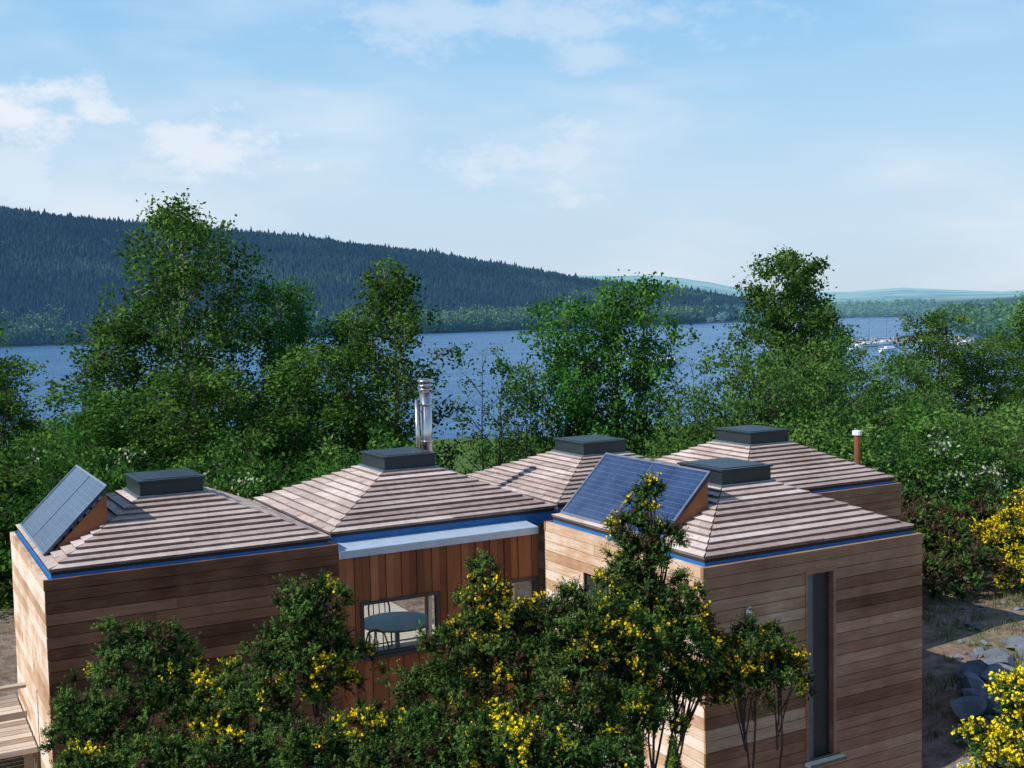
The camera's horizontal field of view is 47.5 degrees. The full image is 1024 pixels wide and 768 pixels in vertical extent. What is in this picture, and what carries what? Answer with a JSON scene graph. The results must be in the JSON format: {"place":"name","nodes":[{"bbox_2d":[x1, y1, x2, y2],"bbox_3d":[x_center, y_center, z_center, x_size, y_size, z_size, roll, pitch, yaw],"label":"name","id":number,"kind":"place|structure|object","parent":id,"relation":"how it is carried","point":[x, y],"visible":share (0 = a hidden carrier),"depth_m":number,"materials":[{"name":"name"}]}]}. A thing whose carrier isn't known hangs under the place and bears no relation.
{"place":"outdoors","nodes":[
{"label":"outdoors","id":0,"kind":"place"},
{"bbox_2d":[0,682,37,767],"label":"timber deck","id":1,"kind":"structure","parent":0,"point":[16,738],"depth_m":15.17,"materials":[{"name":"brown wood"}]},
{"bbox_2d":[0,317,1023,446],"bbox_3d":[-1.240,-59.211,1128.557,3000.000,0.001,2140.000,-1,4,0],"label":"lake","id":2,"kind":"structure","parent":0,"point":[58,363],"depth_m":333.69,"materials":[{"name":"liquid"}]},
{"bbox_2d":[652,323,680,364],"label":"sailing boat","id":3,"kind":"object","parent":2,"relation":"on","point":[668,358],"visible":0.16,"depth_m":300.03,"materials":[{"name":"white paint"}]},
{"bbox_2d":[855,321,878,346],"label":"sailing boat","id":4,"kind":"object","parent":2,"relation":"on","point":[873,344],"visible":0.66,"depth_m":384.51,"materials":[{"name":"white paint"}]},
{"bbox_2d":[874,319,893,344],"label":"sailing boat","id":5,"kind":"object","parent":2,"relation":"on","point":[884,342],"visible":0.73,"depth_m":397.58,"materials":[{"name":"white paint"}]},
{"bbox_2d":[879,346,896,351],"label":"motor boat","id":6,"kind":"object","parent":2,"relation":"on","point":[886,348],"visible":0.66,"depth_m":344.63,"materials":[{"name":"white paint"}]},
{"bbox_2d":[819,336,973,344],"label":"jetty","id":7,"kind":"object","parent":2,"relation":"in","point":[893,339],"visible":0.13,"depth_m":402.06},
{"bbox_2d":[957,322,976,344],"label":"sailing boat","id":8,"kind":"object","parent":2,"relation":"on","point":[966,340],"visible":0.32,"depth_m":381.49,"materials":[{"name":"white paint"}]},
{"bbox_2d":[0,224,1023,767],"bbox_3d":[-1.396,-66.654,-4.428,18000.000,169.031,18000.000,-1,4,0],"label":"ground","id":9,"kind":"structure","parent":0,"point":[938,750],"depth_m":22.05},
{"bbox_2d":[0,465,29,579],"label":"hawthorn shrub","id":10,"kind":"object","parent":9,"relation":"on","point":[7,522],"visible":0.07,"depth_m":27.37,"materials":[{"name":"green plant"}]},
{"bbox_2d":[0,319,40,464],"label":"alder tree","id":11,"kind":"object","parent":9,"relation":"on","point":[13,356],"visible":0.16,"depth_m":36.48,"materials":[{"name":"green plant"}]},
{"bbox_2d":[0,355,63,470],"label":"alder tree","id":12,"kind":"object","parent":9,"relation":"on","point":[14,412],"visible":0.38,"depth_m":34.77,"materials":[{"name":"green plant"}]},
{"bbox_2d":[0,417,148,579],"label":"hawthorn shrub","id":13,"kind":"object","parent":9,"relation":"on","point":[6,460],"visible":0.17,"depth_m":27.85,"materials":[{"name":"green plant"}]},
{"bbox_2d":[6,297,195,474],"bbox_3d":[-11.633,1.330,33.592,5.598,7.644,5.580,-3,4,-25],"label":"birch tree","id":14,"kind":"object","parent":9,"relation":"on","point":[94,371],"visible":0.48,"depth_m":32.67,"materials":[{"name":"green plant"}]},
{"bbox_2d":[10,382,213,494],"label":"alder tree","id":15,"kind":"object","parent":9,"relation":"on","point":[112,418],"visible":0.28,"depth_m":30.37,"materials":[{"name":"green plant"}]},
{"bbox_2d":[36,614,243,767],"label":"gorse bush","id":16,"kind":"object","parent":9,"relation":"on","point":[162,686],"visible":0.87,"depth_m":8.89,"materials":[{"name":"green plant"}]},
{"bbox_2d":[72,188,282,481],"bbox_3d":[-9.523,-0.233,33.391,6.045,10.856,7.612,-2,4,-17],"label":"birch tree","id":17,"kind":"object","parent":9,"relation":"on","point":[168,218],"visible":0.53,"depth_m":33.35,"materials":[{"name":"green plant"}]},
{"bbox_2d":[111,360,300,482],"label":"alder tree","id":18,"kind":"object","parent":9,"relation":"on","point":[194,417],"visible":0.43,"depth_m":30.27,"materials":[{"name":"green plant"}]},
{"bbox_2d":[159,432,276,497],"bbox_3d":[-6.929,3.116,26.444,4.116,4.066,3.748,-1,4,4],"label":"hawthorn shrub","id":19,"kind":"object","parent":9,"relation":"on","point":[251,480],"visible":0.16,"depth_m":26.18,"materials":[{"name":"green plant"}]},
{"bbox_2d":[179,568,383,767],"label":"gorse bush","id":20,"kind":"object","parent":9,"relation":"on","point":[255,691],"visible":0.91,"depth_m":8.92,"materials":[{"name":"green plant"}]},
{"bbox_2d":[103,693,460,767],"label":"gorse bush","id":21,"kind":"object","parent":9,"relation":"on","point":[323,742],"visible":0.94,"depth_m":8.25,"materials":[{"name":"green plant"}]},
{"bbox_2d":[212,270,356,469],"bbox_3d":[-6.728,0.765,36.938,5.138,8.685,6.470,2,5,37],"label":"birch tree","id":22,"kind":"object","parent":9,"relation":"on","point":[294,329],"visible":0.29,"depth_m":35.96,"materials":[{"name":"green plant"}]},
{"bbox_2d":[202,337,399,485],"bbox_3d":[-6.052,1.832,32.305,5.672,6.267,5.227,-4,5,-37],"label":"alder tree","id":23,"kind":"object","parent":9,"relation":"on","point":[298,429],"visible":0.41,"depth_m":31.83,"materials":[{"name":"green plant"}]},
{"bbox_2d":[276,300,432,466],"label":"birch tree","id":24,"kind":"object","parent":9,"relation":"on","point":[336,336],"visible":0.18,"depth_m":35.27,"materials":[{"name":"green plant"}]},
{"bbox_2d":[0,303,713,345],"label":"shoreline woodland","id":25,"kind":"object","parent":9,"relation":"on","point":[471,319],"visible":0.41,"depth_m":754.70,"materials":[{"name":"green plant"}]},
{"bbox_2d":[0,205,760,344],"bbox_3d":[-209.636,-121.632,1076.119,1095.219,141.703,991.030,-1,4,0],"label":"conifer forest","id":26,"kind":"object","parent":9,"relation":"on","point":[333,268],"visible":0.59,"depth_m":999.77,"materials":[{"name":"green plant"}]},
{"bbox_2d":[318,248,496,474],"bbox_3d":[-3.236,0.541,33.496,5.065,8.820,5.049,2,5,38],"label":"birch tree","id":27,"kind":"object","parent":9,"relation":"on","point":[391,292],"visible":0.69,"depth_m":32.70,"materials":[{"name":"green plant"}]},
{"bbox_2d":[10,378,922,767],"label":"timber cabin","id":28,"kind":"object","parent":9,"relation":"on","point":[818,552],"visible":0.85,"depth_m":15.25,"materials":[{"name":"brown wood"}]},
{"bbox_2d":[360,591,443,661],"bbox_3d":[-1.526,3.312,15.969,1.250,0.800,0.120,-3,4,-29],"label":"window frame","id":29,"kind":"structure","parent":28,"relation":"in","point":[411,649],"depth_m":15.99,"materials":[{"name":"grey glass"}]},
{"bbox_2d":[495,576,537,627],"bbox_3d":[0.068,3.220,16.852,0.780,0.800,0.120,-3,4,-29],"label":"window","id":30,"kind":"structure","parent":28,"relation":"in","point":[534,579],"depth_m":16.88,"materials":[{"name":"grey glass"}]},
{"bbox_2d":[580,574,617,767],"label":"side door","id":31,"kind":"structure","parent":28,"relation":"in","point":[588,575],"depth_m":15.82,"materials":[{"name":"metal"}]},
{"bbox_2d":[803,566,846,767],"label":"window","id":32,"kind":"structure","parent":28,"relation":"in","point":[820,584],"depth_m":14.68,"materials":[{"name":"glass"}]},
{"bbox_2d":[852,430,861,464],"bbox_3d":[6.359,2.736,21.437,0.168,3.787,0.170,-1,4,0],"label":"vent pipe","id":33,"kind":"object","parent":28,"relation":"on","point":[856,433],"visible":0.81,"depth_m":21.29,"materials":[{"name":"orange metal"}]},
{"bbox_2d":[368,547,586,756],"bbox_3d":[-0.240,2.917,9.168,1.642,3.275,1.206,-3,4,-22],"label":"gorse bush","id":34,"kind":"object","parent":9,"relation":"on","point":[483,627],"visible":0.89,"depth_m":8.97,"materials":[{"name":"green plant"}]},
{"bbox_2d":[432,342,554,473],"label":"sapling tree","id":35,"kind":"object","parent":9,"relation":"on","point":[492,446],"visible":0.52,"depth_m":33.48,"materials":[{"name":"green plant"}]},
{"bbox_2d":[0,383,1023,608],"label":"shrub thicket","id":36,"kind":"object","parent":9,"relation":"on","point":[1002,438],"visible":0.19,"depth_m":28.05,"materials":[{"name":"green plant"}]},
{"bbox_2d":[392,697,648,767],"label":"gorse bush","id":37,"kind":"object","parent":9,"relation":"on","point":[504,741],"visible":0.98,"depth_m":8.18,"materials":[{"name":"green plant"}]},
{"bbox_2d":[478,363,569,470],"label":"sapling tree","id":38,"kind":"object","parent":9,"relation":"on","point":[515,456],"visible":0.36,"depth_m":34.03,"materials":[{"name":"green plant"}]},
{"bbox_2d":[483,290,641,460],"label":"alder tree","id":39,"kind":"object","parent":9,"relation":"on","point":[561,368],"visible":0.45,"depth_m":35.87,"materials":[{"name":"green plant"}]},
{"bbox_2d":[489,575,688,765],"bbox_3d":[0.623,3.067,9.143,1.562,3.101,1.819,-1,4,0],"label":"gorse bush","id":40,"kind":"object","parent":9,"relation":"on","point":[606,632],"visible":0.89,"depth_m":8.96,"materials":[{"name":"green plant"}]},
{"bbox_2d":[533,269,701,457],"bbox_3d":[3.412,0.588,37.350,5.672,8.493,5.227,0,4,20],"label":"alder tree","id":41,"kind":"object","parent":9,"relation":"on","point":[641,360],"visible":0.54,"depth_m":36.13,"materials":[{"name":"green plant"}]},
{"bbox_2d":[582,469,737,767],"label":"gorse bush","id":42,"kind":"object","parent":9,"relation":"on","point":[638,582],"visible":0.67,"depth_m":9.95,"materials":[{"name":"green plant"}]},
{"bbox_2d":[663,735,682,767],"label":"dwarf conifer","id":43,"kind":"object","parent":9,"relation":"on","point":[672,761],"visible":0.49,"depth_m":13.27,"materials":[{"name":"green plant"}]},
{"bbox_2d":[631,351,746,456],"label":"sapling tree","id":44,"kind":"object","parent":9,"relation":"on","point":[684,375],"visible":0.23,"depth_m":36.12,"materials":[{"name":"green plant"}]},
{"bbox_2d":[700,610,819,767],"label":"gorse bush","id":45,"kind":"object","parent":9,"relation":"on","point":[758,672],"visible":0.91,"depth_m":10.03,"materials":[{"name":"green plant"}]},
{"bbox_2d":[652,314,905,452],"bbox_3d":[7.639,1.179,32.648,7.362,6.735,8.242,-1,4,0],"label":"willow tree","id":46,"kind":"object","parent":9,"relation":"on","point":[761,405],"visible":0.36,"depth_m":32.07,"materials":[{"name":"green plant"}]},
{"bbox_2d":[710,244,858,419],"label":"birch tree","id":47,"kind":"object","parent":9,"relation":"on","point":[796,285],"visible":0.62,"depth_m":41.41,"materials":[{"name":"green plant"}]},
{"bbox_2d":[704,296,938,321],"bbox_3d":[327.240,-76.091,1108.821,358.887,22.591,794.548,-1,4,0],"label":"shore woodland","id":48,"kind":"object","parent":9,"relation":"on","point":[866,308],"visible":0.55,"depth_m":1048.01,"materials":[{"name":"green plant"}]},
{"bbox_2d":[785,318,868,406],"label":"alder tree","id":49,"kind":"object","parent":9,"relation":"on","point":[834,333],"visible":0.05,"depth_m":42.88,"materials":[{"name":"green plant"}]},
{"bbox_2d":[740,321,984,443],"bbox_3d":[10.167,1.050,35.030,7.493,5.938,6.693,-3,4,-25],"label":"willow tree","id":50,"kind":"object","parent":9,"relation":"on","point":[872,394],"visible":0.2,"depth_m":34.01,"materials":[{"name":"green plant"}]},
{"bbox_2d":[867,307,994,417],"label":"alder tree","id":51,"kind":"object","parent":9,"relation":"on","point":[944,349],"visible":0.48,"depth_m":59.26,"materials":[{"name":"green plant"}]},
{"bbox_2d":[846,398,1016,556],"bbox_3d":[9.693,2.226,26.871,3.561,3.863,3.910,-4,5,-34],"label":"hawthorn shrub","id":52,"kind":"object","parent":9,"relation":"on","point":[936,453],"visible":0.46,"depth_m":26.33,"materials":[{"name":"green plant"}]},
{"bbox_2d":[901,478,1023,602],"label":"heather scrub","id":53,"kind":"object","parent":9,"relation":"on","point":[922,518],"visible":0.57,"depth_m":23.99,"materials":[{"name":"green plant"}]},
{"bbox_2d":[904,336,1023,433],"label":"alder tree","id":54,"kind":"object","parent":9,"relation":"on","point":[987,378],"visible":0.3,"depth_m":61.73,"materials":[{"name":"green plant"}]},
{"bbox_2d":[931,297,1023,339],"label":"promontory woodland","id":55,"kind":"object","parent":9,"relation":"on","point":[989,316],"visible":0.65,"depth_m":498.46,"materials":[{"name":"green plant"}]},
{"bbox_2d":[950,578,1023,767],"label":"boulder pile","id":56,"kind":"object","parent":9,"relation":"on","point":[975,701],"visible":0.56,"depth_m":18.02,"materials":[{"name":"stone"}]},
{"bbox_2d":[951,664,1023,767],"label":"gorse bush","id":57,"kind":"object","parent":9,"relation":"on","point":[1002,743],"visible":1,"depth_m":8.11,"materials":[{"name":"yellow plant"}]},
{"bbox_2d":[963,298,1023,418],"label":"alder tree","id":58,"kind":"object","parent":9,"relation":"on","point":[1019,390],"visible":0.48,"depth_m":88.18,"materials":[{"name":"green plant"}]},
{"bbox_2d":[966,485,1023,595],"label":"gorse bush","id":59,"kind":"object","parent":9,"relation":"on","point":[1005,526],"visible":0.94,"depth_m":23.57,"materials":[{"name":"yellow plant"}]},
{"bbox_2d":[994,290,1023,395],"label":"alder tree","id":60,"kind":"object","parent":9,"relation":"on","point":[1001,330],"visible":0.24,"depth_m":91.00,"materials":[{"name":"green plant"}]},
{"bbox_2d":[0,0,1023,291],"label":"sky","id":61,"kind":"structure","parent":0,"point":[687,139],"materials":[{"name":"blue"}]},
{"bbox_2d":[921,551,1023,756],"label":"rough grass","id":62,"kind":"structure","parent":0,"point":[1019,596],"depth_m":20.94,"materials":[{"name":"green plant"}]}
]}

